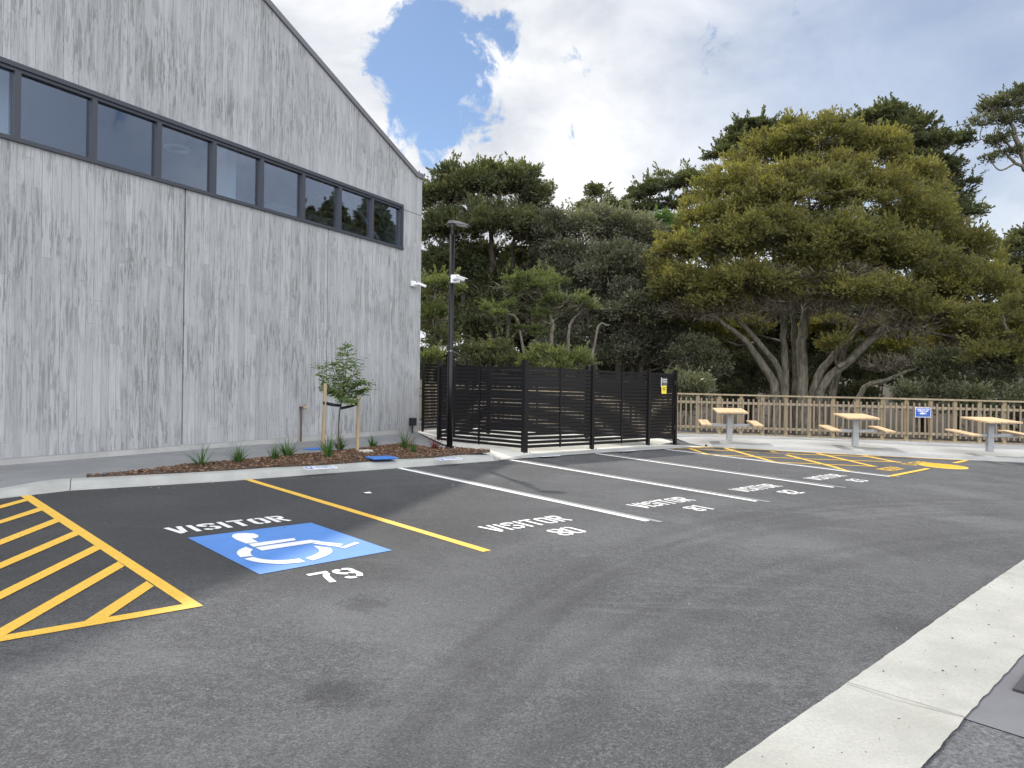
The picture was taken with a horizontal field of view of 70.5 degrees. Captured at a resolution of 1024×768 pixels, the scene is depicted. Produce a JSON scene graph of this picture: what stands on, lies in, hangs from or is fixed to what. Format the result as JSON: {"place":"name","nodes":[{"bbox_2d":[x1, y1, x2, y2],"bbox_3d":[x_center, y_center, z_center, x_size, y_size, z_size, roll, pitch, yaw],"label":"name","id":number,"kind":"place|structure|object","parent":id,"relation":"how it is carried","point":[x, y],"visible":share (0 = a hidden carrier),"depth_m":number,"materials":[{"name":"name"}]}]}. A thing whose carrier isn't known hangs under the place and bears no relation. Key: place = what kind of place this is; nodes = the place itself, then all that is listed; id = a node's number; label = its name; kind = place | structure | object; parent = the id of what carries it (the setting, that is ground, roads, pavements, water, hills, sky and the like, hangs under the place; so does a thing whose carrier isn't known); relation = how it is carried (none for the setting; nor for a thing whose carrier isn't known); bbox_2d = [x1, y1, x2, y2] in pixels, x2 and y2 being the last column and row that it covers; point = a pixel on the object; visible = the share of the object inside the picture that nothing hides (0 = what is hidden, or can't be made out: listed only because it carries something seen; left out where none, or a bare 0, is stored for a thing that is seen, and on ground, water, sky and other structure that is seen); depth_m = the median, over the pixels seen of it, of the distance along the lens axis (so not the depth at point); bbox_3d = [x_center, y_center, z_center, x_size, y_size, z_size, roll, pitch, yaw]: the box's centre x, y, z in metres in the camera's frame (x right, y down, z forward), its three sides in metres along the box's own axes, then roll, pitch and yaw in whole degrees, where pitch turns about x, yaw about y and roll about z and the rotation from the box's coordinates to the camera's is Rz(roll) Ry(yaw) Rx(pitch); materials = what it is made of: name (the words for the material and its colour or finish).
{"place":"outdoors","nodes":[
{"label":"outdoors","id":0,"kind":"place"},
{"bbox_2d":[0,432,485,487],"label":"path","id":1,"kind":"structure","parent":0,"point":[15,474],"depth_m":11.23,"materials":[{"name":"concrete"}]},
{"bbox_2d":[86,443,489,477],"bbox_3d":[-2.896,1.216,11.522,2.126,0.111,6.591,1,0,28],"label":"mulch bed","id":2,"kind":"object","parent":1,"relation":"on","point":[199,469],"visible":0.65,"depth_m":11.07,"materials":[{"name":"brown wood"}]},
{"bbox_2d":[185,441,222,465],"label":"grass tuft","id":3,"kind":"object","parent":2,"relation":"on","point":[201,460],"visible":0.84,"depth_m":10.27,"materials":[{"name":"plant"}]},
{"bbox_2d":[226,444,251,461],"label":"grass tuft","id":4,"kind":"object","parent":2,"relation":"on","point":[237,456],"visible":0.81,"depth_m":10.77,"materials":[{"name":"plant"}]},
{"bbox_2d":[265,445,282,458],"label":"grass tuft","id":5,"kind":"object","parent":2,"relation":"on","point":[275,455],"visible":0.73,"depth_m":11.24,"materials":[{"name":"plant"}]},
{"bbox_2d":[276,436,299,456],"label":"grass tuft","id":6,"kind":"object","parent":2,"relation":"on","point":[286,450],"visible":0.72,"depth_m":11.69,"materials":[{"name":"plant"}]},
{"bbox_2d":[321,383,326,455],"bbox_3d":[-3.111,0.713,11.976,0.050,1.452,0.050,2,0,-25],"label":"stake","id":7,"kind":"object","parent":2,"relation":"on","point":[324,412],"visible":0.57,"depth_m":11.96,"materials":[{"name":"wood"}]},
{"bbox_2d":[323,402,340,406],"bbox_3d":[-3.094,0.349,12.466,0.031,0.117,1.051,1,0,1],"label":"tree tie","id":8,"kind":"object","parent":7,"relation":"attached to","point":[332,404],"visible":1,"depth_m":12.40,"materials":[{"name":"black rubber"}]},
{"bbox_2d":[315,434,340,457],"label":"grass tuft","id":9,"kind":"object","parent":2,"relation":"on","point":[327,450],"visible":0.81,"depth_m":11.76,"materials":[{"name":"plant"}]},
{"bbox_2d":[332,430,353,449],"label":"grass tuft","id":10,"kind":"object","parent":2,"relation":"on","point":[342,445],"visible":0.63,"depth_m":13.03,"materials":[{"name":"plant"}]},
{"bbox_2d":[311,340,376,449],"bbox_3d":[-2.967,0.234,12.952,1.158,2.006,0.788,1,0,0],"label":"young tree","id":11,"kind":"object","parent":2,"relation":"on","point":[342,397],"visible":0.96,"depth_m":12.89,"materials":[{"name":"green plant"}]},
{"bbox_2d":[355,396,359,450],"bbox_3d":[-2.750,0.830,12.921,0.051,1.224,0.051,2,-2,-25],"label":"stake","id":12,"kind":"object","parent":2,"relation":"on","point":[357,425],"visible":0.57,"depth_m":12.90,"materials":[{"name":"wood"}]},
{"bbox_2d":[364,432,381,446],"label":"grass tuft","id":13,"kind":"object","parent":2,"relation":"on","point":[371,443],"visible":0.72,"depth_m":13.70,"materials":[{"name":"plant"}]},
{"bbox_2d":[365,456,397,459],"bbox_3d":[-2.149,1.217,11.962,0.460,0.031,0.300,2,0,-40],"label":"utility lid","id":14,"kind":"object","parent":2,"relation":"on","point":[380,457],"visible":1,"depth_m":11.88,"materials":[{"name":"plastic"}]},
{"bbox_2d":[394,430,412,447],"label":"grass tuft","id":15,"kind":"object","parent":2,"relation":"on","point":[404,444],"visible":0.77,"depth_m":13.52,"materials":[{"name":"plant"}]},
{"bbox_2d":[409,441,420,452],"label":"grass tuft","id":16,"kind":"object","parent":2,"relation":"on","point":[413,448],"visible":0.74,"depth_m":13.04,"materials":[{"name":"plant"}]},
{"bbox_2d":[423,435,444,448],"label":"grass tuft","id":17,"kind":"object","parent":2,"relation":"on","point":[436,445],"visible":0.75,"depth_m":13.73,"materials":[{"name":"plant"}]},
{"bbox_2d":[442,220,469,448],"bbox_3d":[-1.077,-0.929,13.957,0.497,4.431,0.309,1,0,0],"label":"lamp post","id":18,"kind":"object","parent":2,"relation":"on","point":[450,369],"visible":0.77,"depth_m":13.92,"materials":[{"name":"black"}]},
{"bbox_2d":[450,275,467,283],"bbox_3d":[-1.021,-1.999,13.789,0.168,0.172,0.575,1,0,-39],"label":"security camera","id":19,"kind":"object","parent":18,"relation":"attached to","point":[456,278],"visible":1,"depth_m":13.74,"materials":[{"name":"white plastic"}]},
{"bbox_2d":[299,404,307,441],"bbox_3d":[-4.415,0.827,15.333,0.186,0.786,0.067,1,0,-42],"label":"garden tap","id":20,"kind":"object","parent":1,"relation":"on","point":[301,407],"visible":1,"depth_m":15.29,"materials":[{"name":"grey metal"}]},
{"bbox_2d":[0,420,1023,767],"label":"road","id":21,"kind":"structure","parent":0,"point":[408,648],"depth_m":4.93,"materials":[{"name":"asphalt"}]},
{"bbox_2d":[0,495,202,640],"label":"hatched marking","id":22,"kind":"object","parent":21,"relation":"on","point":[104,614],"visible":1,"depth_m":5.19,"materials":[{"name":"yellow paint"}]},
{"bbox_2d":[164,516,290,532],"bbox_3d":[-2.817,1.402,7.252,1.177,0.019,0.320,1,0,-43],"label":"bay lettering","id":23,"kind":"object","parent":21,"relation":"on","point":[181,529],"visible":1,"depth_m":7.22,"materials":[{"name":"white paint"}]},
{"bbox_2d":[0,455,510,498],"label":"kerb","id":24,"kind":"structure","parent":21,"relation":"on","point":[49,486],"depth_m":9.89,"materials":[{"name":"concrete"}]},
{"bbox_2d":[303,466,337,469],"bbox_3d":[-2.853,1.247,10.821,0.500,0.013,0.125,3,8,-43],"label":"parking plate","id":25,"kind":"object","parent":24,"relation":"on","point":[319,467],"visible":1,"depth_m":10.81,"materials":[{"name":"white"}]},
{"bbox_2d":[436,457,461,459],"bbox_3d":[-1.085,1.295,12.561,0.500,0.011,0.125,2,8,-43],"label":"parking plate","id":26,"kind":"object","parent":24,"relation":"on","point":[454,458],"visible":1,"depth_m":12.54,"materials":[{"name":"white"}]},
{"bbox_2d":[189,523,390,573],"bbox_3d":[-1.997,1.442,6.518,1.249,0.053,1.486,1,0,-44],"label":"accessible symbol","id":27,"kind":"object","parent":21,"relation":"on","point":[274,549],"visible":1,"depth_m":6.44,"materials":[{"name":"blue paint"}]},
{"bbox_2d":[306,568,362,581],"bbox_3d":[-1.351,1.477,5.611,0.374,0.011,0.305,1,0,-43],"label":"bay lettering","id":28,"kind":"object","parent":21,"relation":"on","point":[326,575],"visible":1,"depth_m":5.65,"materials":[{"name":"white paint"}]},
{"bbox_2d":[246,479,489,551],"bbox_3d":[-1.959,1.423,8.351,0.105,0.147,4.988,1,0,-44],"label":"parking line","id":29,"kind":"object","parent":21,"relation":"on","point":[475,547],"visible":1,"depth_m":7.77,"materials":[{"name":"yellow paint"}]},
{"bbox_2d":[399,468,648,520],"bbox_3d":[-0.155,1.472,10.108,0.100,0.147,5.017,1,0,-43],"label":"parking line","id":30,"kind":"object","parent":21,"relation":"on","point":[531,496],"visible":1,"depth_m":9.62,"materials":[{"name":"white paint"}]},
{"bbox_2d":[479,516,569,531],"bbox_3d":[0.163,1.510,7.860,1.160,0.019,0.318,1,0,-43],"label":"bay lettering","id":31,"kind":"object","parent":21,"relation":"on","point":[522,526],"visible":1,"depth_m":7.83,"materials":[{"name":"white paint"}]},
{"bbox_2d":[36,453,1022,765],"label":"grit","id":32,"kind":"object","parent":21,"relation":"on","point":[756,523],"visible":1,"depth_m":5.36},
{"bbox_2d":[413,469,662,521],"bbox_3d":[0.039,1.480,10.035,0.090,0.143,4.887,1,0,-43],"label":"blacked out line","id":33,"kind":"object","parent":21,"relation":"on","point":[544,497],"visible":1,"depth_m":9.56,"materials":[{"name":"grey paint"}]},
{"bbox_2d":[418,428,707,459],"bbox_3d":[1.042,1.477,19.167,9.159,0.348,6.982,1,0,-40],"label":"pad","id":34,"kind":"object","parent":21,"relation":"on","point":[502,452],"visible":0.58,"depth_m":16.46,"materials":[{"name":"concrete"}]},
{"bbox_2d":[419,358,469,431],"bbox_3d":[-1.837,0.299,20.235,0.233,1.981,2.437,1,0,29],"label":"slat fence","id":35,"kind":"object","parent":34,"relation":"on","point":[424,386],"visible":0.46,"depth_m":19.49,"materials":[{"name":"black"}]},
{"bbox_2d":[434,360,678,452],"bbox_3d":[1.280,0.490,17.438,5.780,2.006,2.779,1,0,-43],"label":"slat fence","id":36,"kind":"object","parent":34,"relation":"on","point":[524,409],"visible":0.93,"depth_m":15.76,"materials":[{"name":"black"}]},
{"bbox_2d":[650,373,675,438],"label":"gate","id":37,"kind":"structure","parent":36,"relation":"attached to","point":[656,419],"depth_m":18.00,"materials":[{"name":"black"}]},
{"bbox_2d":[661,377,666,386],"bbox_3d":[3.793,-0.037,18.059,0.275,0.250,0.010,1,0,-44],"label":"sign","id":38,"kind":"object","parent":37,"relation":"attached to","point":[663,381],"visible":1,"depth_m":18.04,"materials":[{"name":"white plastic"}]},
{"bbox_2d":[661,386,666,393],"bbox_3d":[3.785,0.143,18.053,0.215,0.200,0.007,1,0,-44],"label":"sign","id":39,"kind":"object","parent":37,"relation":"attached to","point":[663,389],"visible":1,"depth_m":18.03,"materials":[{"name":"yellow"}]},
{"bbox_2d":[441,360,673,439],"bbox_3d":[0.880,0.431,18.563,6.081,1.951,2.266,1,0,-18],"label":"slat fence","id":40,"kind":"object","parent":34,"relation":"on","point":[489,365],"visible":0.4,"depth_m":18.72,"materials":[{"name":"black"}]},
{"bbox_2d":[546,527,585,534],"bbox_3d":[0.566,1.530,7.543,0.365,0.011,0.306,1,0,-43],"label":"bay lettering","id":41,"kind":"object","parent":21,"relation":"on","point":[560,531],"visible":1,"depth_m":7.53,"materials":[{"name":"white paint"}]},
{"bbox_2d":[498,446,687,459],"bbox_3d":[1.926,1.468,15.830,6.304,0.084,0.510,1,0,-42],"label":"kerb strip","id":42,"kind":"object","parent":21,"relation":"on","point":[598,451],"visible":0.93,"depth_m":15.81,"materials":[{"name":"concrete"}]},
{"bbox_2d":[511,459,755,500],"bbox_3d":[1.659,1.522,11.857,0.100,0.149,5.095,1,0,-42],"label":"parking line","id":43,"kind":"object","parent":21,"relation":"on","point":[639,481],"visible":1,"depth_m":11.38,"materials":[{"name":"white paint"}]},
{"bbox_2d":[525,461,770,501],"bbox_3d":[1.875,1.531,11.803,0.089,0.145,4.965,1,0,-42],"label":"blacked out line","id":44,"kind":"object","parent":21,"relation":"on","point":[654,482],"visible":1,"depth_m":11.33,"materials":[{"name":"grey paint"}]},
{"bbox_2d":[626,497,695,507],"bbox_3d":[1.980,1.561,9.563,1.160,0.019,0.318,1,0,-43],"label":"bay lettering","id":45,"kind":"object","parent":21,"relation":"on","point":[675,498],"visible":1,"depth_m":9.51,"materials":[{"name":"white paint"}]},
{"bbox_2d":[683,505,711,510],"bbox_3d":[2.360,1.580,9.223,0.301,0.011,0.310,1,0,-43],"label":"bay lettering","id":46,"kind":"object","parent":21,"relation":"on","point":[696,508],"visible":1,"depth_m":9.20,"materials":[{"name":"white paint"}]},
{"bbox_2d":[595,453,830,486],"bbox_3d":[3.473,1.572,13.603,0.100,0.150,5.160,1,0,-41],"label":"parking line","id":47,"kind":"object","parent":21,"relation":"on","point":[718,470],"visible":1,"depth_m":13.19,"materials":[{"name":"white paint"}]},
{"bbox_2d":[609,454,845,487],"bbox_3d":[3.718,1.582,13.572,0.089,0.146,5.030,1,0,-41],"label":"blacked out line","id":48,"kind":"object","parent":21,"relation":"on","point":[731,471],"visible":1,"depth_m":13.23,"materials":[{"name":"grey paint"}]},
{"bbox_2d":[730,484,776,491],"bbox_3d":[3.796,1.611,11.265,1.160,0.019,0.318,1,0,-43],"label":"bay lettering","id":49,"kind":"object","parent":21,"relation":"on","point":[750,487],"visible":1,"depth_m":11.23,"materials":[{"name":"white paint"}]},
{"bbox_2d":[760,452,786,454],"bbox_3d":[6.177,1.632,17.109,0.640,0.021,0.640,1,0,0],"label":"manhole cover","id":50,"kind":"object","parent":21,"relation":"on","point":[778,453],"visible":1,"depth_m":17.10,"materials":[{"name":"metal"}]},
{"bbox_2d":[666,449,889,476],"bbox_3d":[5.292,1.623,15.269,0.099,0.148,5.036,1,0,-42],"label":"parking line","id":51,"kind":"object","parent":21,"relation":"on","point":[784,463],"visible":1,"depth_m":14.82,"materials":[{"name":"white paint"}]},
{"bbox_2d":[681,450,899,476],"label":"blacked out line","id":52,"kind":"object","parent":21,"relation":"on","point":[791,463],"visible":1,"depth_m":14.87,"materials":[{"name":"grey paint"}]},
{"bbox_2d":[671,447,967,475],"bbox_3d":[7.197,1.673,17.128,5.492,0.190,5.104,1,0,-44],"label":"cross hatched marking","id":53,"kind":"object","parent":21,"relation":"on","point":[821,459],"visible":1,"depth_m":16.26,"materials":[{"name":"paint"}]},
{"bbox_2d":[806,474,843,479],"bbox_3d":[5.613,1.662,12.968,1.160,0.019,0.318,1,0,-43],"label":"bay lettering","id":54,"kind":"object","parent":21,"relation":"on","point":[824,478],"visible":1,"depth_m":12.96,"materials":[{"name":"white paint"}]},
{"bbox_2d":[705,443,1023,462],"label":"kerb","id":55,"kind":"structure","parent":21,"relation":"on","point":[879,452],"depth_m":17.69,"materials":[{"name":"concrete"}]},
{"bbox_2d":[724,560,1023,767],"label":"channel","id":56,"kind":"object","parent":21,"relation":"on","point":[859,725],"visible":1,"depth_m":3.77,"materials":[{"name":"concrete"}]},
{"bbox_2d":[845,572,1014,716],"bbox_3d":[5.864,1.718,7.525,10.876,0.102,0.560,1,0,-45],"label":"channel joint","id":57,"kind":"object","parent":56,"relation":"on","point":[907,699],"visible":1,"depth_m":3.71,"materials":[{"name":"grey"}]},
{"bbox_2d":[919,463,968,468],"bbox_3d":[9.320,1.770,15.668,0.938,0.051,0.938,1,0,0],"label":"painted disc","id":58,"kind":"object","parent":21,"relation":"on","point":[946,466],"visible":1,"depth_m":15.54,"materials":[{"name":"paint"}]},
{"bbox_2d":[965,654,1023,736],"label":"sump slab","id":59,"kind":"structure","parent":21,"relation":"on","point":[1006,714],"depth_m":3.69,"materials":[{"name":"concrete"}]},
{"bbox_2d":[1012,674,1023,692],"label":"drain grate","id":60,"kind":"object","parent":59,"relation":"on","point":[1018,686],"visible":1,"depth_m":3.92,"materials":[{"name":"grey metal"}]},
{"bbox_2d":[271,0,1023,359],"label":"sky","id":61,"kind":"structure","parent":0,"point":[601,91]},
{"bbox_2d":[419,378,1018,442],"bbox_3d":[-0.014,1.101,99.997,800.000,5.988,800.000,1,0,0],"label":"ground","id":62,"kind":"structure","parent":0,"point":[886,392],"depth_m":49.02,"materials":[{"name":"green plant"}]},
{"bbox_2d":[0,0,423,465],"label":"building","id":63,"kind":"structure","parent":62,"relation":"on","point":[210,220],"depth_m":13.35,"materials":[{"name":"concrete"}]},
{"bbox_2d":[0,56,403,249],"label":"window frame","id":64,"kind":"structure","parent":63,"relation":"in","point":[17,70],"depth_m":12.69,"materials":[{"name":"grey metal"}]},
{"bbox_2d":[409,418,416,431],"bbox_3d":[-2.561,1.105,18.708,0.110,0.460,0.190,1,0,29],"label":"outlet box","id":65,"kind":"object","parent":63,"relation":"attached to","point":[412,422],"visible":0.91,"depth_m":18.64,"materials":[{"name":"black plastic"}]},
{"bbox_2d":[410,281,426,287],"bbox_3d":[-2.417,-2.577,18.747,0.430,0.156,0.150,1,0,-18],"label":"security camera","id":66,"kind":"object","parent":63,"relation":"attached to","point":[413,283],"visible":1,"depth_m":18.69,"materials":[{"name":"white plastic"}]},
{"bbox_2d":[420,339,446,381],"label":"shrub","id":67,"kind":"object","parent":62,"relation":"on","point":[434,354],"visible":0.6,"depth_m":23.82,"materials":[{"name":"green plant"}]},
{"bbox_2d":[420,264,468,416],"bbox_3d":[-3.151,-0.454,27.399,2.217,8.004,3.225,1,0,-37],"label":"kanuka tree","id":68,"kind":"object","parent":62,"relation":"on","point":[433,309],"visible":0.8,"depth_m":26.73,"materials":[{"name":"green plant"}]},
{"bbox_2d":[453,326,519,405],"bbox_3d":[-0.815,0.781,25.622,2.793,5.595,2.129,1,0,0],"label":"shrub","id":69,"kind":"object","parent":62,"relation":"on","point":[498,351],"visible":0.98,"depth_m":25.21,"materials":[{"name":"green plant"}]},
{"bbox_2d":[419,150,558,418],"bbox_3d":[-1.427,-3.739,34.383,6.825,14.388,6.634,1,0,35],"label":"totara tree","id":70,"kind":"object","parent":62,"relation":"on","point":[483,263],"visible":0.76,"depth_m":33.47,"materials":[{"name":"green plant"}]},
{"bbox_2d":[474,260,609,419],"bbox_3d":[1.009,-0.565,26.701,4.817,8.316,2.790,1,0,-26],"label":"kanuka tree","id":71,"kind":"object","parent":62,"relation":"on","point":[539,279],"visible":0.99,"depth_m":26.32,"materials":[{"name":"green plant"}]},
{"bbox_2d":[513,340,600,407],"bbox_3d":[1.358,1.056,23.809,2.710,5.103,1.962,1,0,21],"label":"shrub","id":72,"kind":"object","parent":62,"relation":"on","point":[546,355],"visible":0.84,"depth_m":23.45,"materials":[{"name":"green plant"}]},
{"bbox_2d":[572,181,634,396],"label":"macrocarpa tree","id":73,"kind":"object","parent":62,"relation":"on","point":[594,189],"visible":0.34,"depth_m":55.26,"materials":[{"name":"green plant"}]},
{"bbox_2d":[519,193,711,422],"bbox_3d":[4.482,-2.578,32.895,8.825,12.133,5.543,1,0,18],"label":"olive tree","id":74,"kind":"object","parent":62,"relation":"on","point":[606,255],"visible":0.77,"depth_m":32.17,"materials":[{"name":"green plant"}]},
{"bbox_2d":[620,158,708,391],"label":"macrocarpa tree","id":75,"kind":"object","parent":62,"relation":"on","point":[651,186],"visible":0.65,"depth_m":57.34,"materials":[{"name":"green plant"}]},
{"bbox_2d":[642,204,693,429],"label":"bright tree","id":76,"kind":"object","parent":62,"relation":"on","point":[667,217],"visible":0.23,"depth_m":40.99,"materials":[{"name":"green plant"}]},
{"bbox_2d":[661,363,721,430],"bbox_3d":[6.033,1.466,24.921,2.251,4.397,2.033,1,0,-25],"label":"bush","id":77,"kind":"object","parent":62,"relation":"on","point":[691,383],"visible":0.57,"depth_m":24.67,"materials":[{"name":"green plant"}]},
{"bbox_2d":[660,328,735,381],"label":"bush","id":78,"kind":"object","parent":62,"relation":"on","point":[700,352],"visible":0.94,"depth_m":29.61,"materials":[{"name":"green plant"}]},
{"bbox_2d":[420,206,1020,387],"bbox_3d":[13.945,-5.439,42.012,44.651,12.212,12.010,1,0,0],"label":"wood","id":79,"kind":"object","parent":62,"relation":"on","point":[818,358],"visible":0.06,"depth_m":38.16,"materials":[{"name":"green plant"}]},
{"bbox_2d":[710,374,760,432],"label":"bush","id":80,"kind":"object","parent":62,"relation":"on","point":[729,388],"visible":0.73,"depth_m":33.72,"materials":[{"name":"green plant"}]},
{"bbox_2d":[712,344,779,432],"bbox_3d":[11.281,0.935,35.031,3.762,5.772,2.531,1,0,0],"label":"bush","id":81,"kind":"object","parent":62,"relation":"on","point":[746,368],"visible":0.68,"depth_m":34.59,"materials":[{"name":"green plant"}]},
{"bbox_2d":[697,104,797,423],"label":"macrocarpa tree","id":82,"kind":"object","parent":62,"relation":"on","point":[728,140],"visible":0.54,"depth_m":45.31,"materials":[{"name":"green plant"}]},
{"bbox_2d":[760,362,829,406],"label":"bush","id":83,"kind":"object","parent":62,"relation":"on","point":[811,376],"visible":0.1,"depth_m":36.59,"materials":[{"name":"green plant"}]},
{"bbox_2d":[639,103,1023,436],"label":"totara tree","id":84,"kind":"object","parent":62,"relation":"on","point":[741,219],"visible":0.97,"depth_m":28.85,"materials":[{"name":"green plant"}]},
{"bbox_2d":[665,433,1023,456],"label":"platform","id":85,"kind":"structure","parent":62,"relation":"on","point":[1014,450],"depth_m":19.34,"materials":[{"name":"concrete"}]},
{"bbox_2d":[419,388,1023,444],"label":"timber fence","id":86,"kind":"object","parent":85,"relation":"on","point":[881,406],"visible":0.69,"depth_m":20.82,"materials":[{"name":"brown wood"}]},
{"bbox_2d":[915,407,930,417],"bbox_3d":[11.482,0.796,20.253,0.415,0.275,0.012,1,0,7],"label":"sign","id":87,"kind":"object","parent":86,"relation":"attached to","point":[922,412],"visible":1,"depth_m":20.25,"materials":[{"name":"blue"}]},
{"bbox_2d":[698,408,763,440],"bbox_3d":[5.604,1.062,18.681,1.483,0.790,1.450,1,2,11],"label":"picnic table","id":88,"kind":"object","parent":85,"relation":"on","point":[730,413],"visible":1,"depth_m":18.61,"materials":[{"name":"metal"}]},
{"bbox_2d":[818,413,895,446],"bbox_3d":[8.780,1.198,18.541,1.483,0.790,1.450,1,2,11],"label":"picnic table","id":89,"kind":"object","parent":85,"relation":"on","point":[855,418],"visible":1,"depth_m":18.47,"materials":[{"name":"brown wood"}]},
{"bbox_2d":[945,417,1023,451],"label":"picnic table","id":90,"kind":"object","parent":85,"relation":"on","point":[990,423],"visible":1,"depth_m":17.61,"materials":[{"name":"brown wood"}]},
{"bbox_2d":[827,377,886,413],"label":"bush","id":91,"kind":"object","parent":62,"relation":"on","point":[849,390],"visible":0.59,"depth_m":33.64,"materials":[{"name":"green plant"}]},
{"bbox_2d":[842,343,921,437],"bbox_3d":[17.629,0.956,34.820,3.739,6.094,3.184,1,0,-18],"label":"bush","id":92,"kind":"object","parent":62,"relation":"on","point":[864,373],"visible":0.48,"depth_m":34.63,"materials":[{"name":"green plant"}]},
{"bbox_2d":[884,371,955,439],"bbox_3d":[13.468,1.661,23.913,2.252,4.179,1.696,1,0,33],"label":"bush","id":93,"kind":"object","parent":62,"relation":"on","point":[903,389],"visible":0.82,"depth_m":23.75,"materials":[{"name":"green plant"}]},
{"bbox_2d":[847,92,995,436],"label":"macrocarpa tree","id":94,"kind":"object","parent":62,"relation":"on","point":[935,138],"visible":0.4,"depth_m":43.16,"materials":[{"name":"green plant"}]},
{"bbox_2d":[907,342,980,440],"bbox_3d":[16.610,1.120,27.889,2.747,5.515,2.554,1,0,-45],"label":"bush","id":95,"kind":"object","parent":62,"relation":"on","point":[940,361],"visible":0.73,"depth_m":27.62,"materials":[{"name":"green plant"}]},
{"bbox_2d":[930,372,1011,440],"bbox_3d":[14.787,1.694,23.409,2.350,4.151,2.018,1,0,-22],"label":"bush","id":96,"kind":"object","parent":62,"relation":"on","point":[974,391],"visible":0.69,"depth_m":23.08,"materials":[{"name":"green plant"}]},
{"bbox_2d":[950,287,1023,442],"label":"totara tree","id":97,"kind":"object","parent":62,"relation":"on","point":[1008,348],"visible":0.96,"depth_m":25.34,"materials":[{"name":"green plant"}]},
{"bbox_2d":[961,81,1023,171],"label":"pine tree","id":98,"kind":"object","parent":62,"relation":"on","point":[1003,100],"visible":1,"depth_m":41.85,"materials":[{"name":"green plant"}]},
{"bbox_2d":[966,354,1023,441],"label":"bush","id":99,"kind":"object","parent":62,"relation":"on","point":[1007,374],"visible":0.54,"depth_m":25.70,"materials":[{"name":"green plant"}]},
{"bbox_2d":[988,337,1023,430],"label":"conifer tree","id":100,"kind":"object","parent":62,"relation":"on","point":[1011,427],"visible":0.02,"depth_m":35.91,"materials":[{"name":"green plant"}]},
{"bbox_2d":[988,222,1023,311],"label":"conifer tree","id":101,"kind":"object","parent":62,"relation":"on","point":[1014,237],"visible":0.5,"depth_m":33.73,"materials":[{"name":"green plant"}]},
{"bbox_2d":[994,379,1023,419],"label":"bush","id":102,"kind":"object","parent":62,"relation":"on","point":[1013,393],"visible":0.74,"depth_m":23.03,"materials":[{"name":"green plant"}]},
{"bbox_2d":[921,696,1023,767],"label":"road","id":103,"kind":"structure","parent":0,"point":[966,743],"depth_m":3.25,"materials":[{"name":"asphalt"}]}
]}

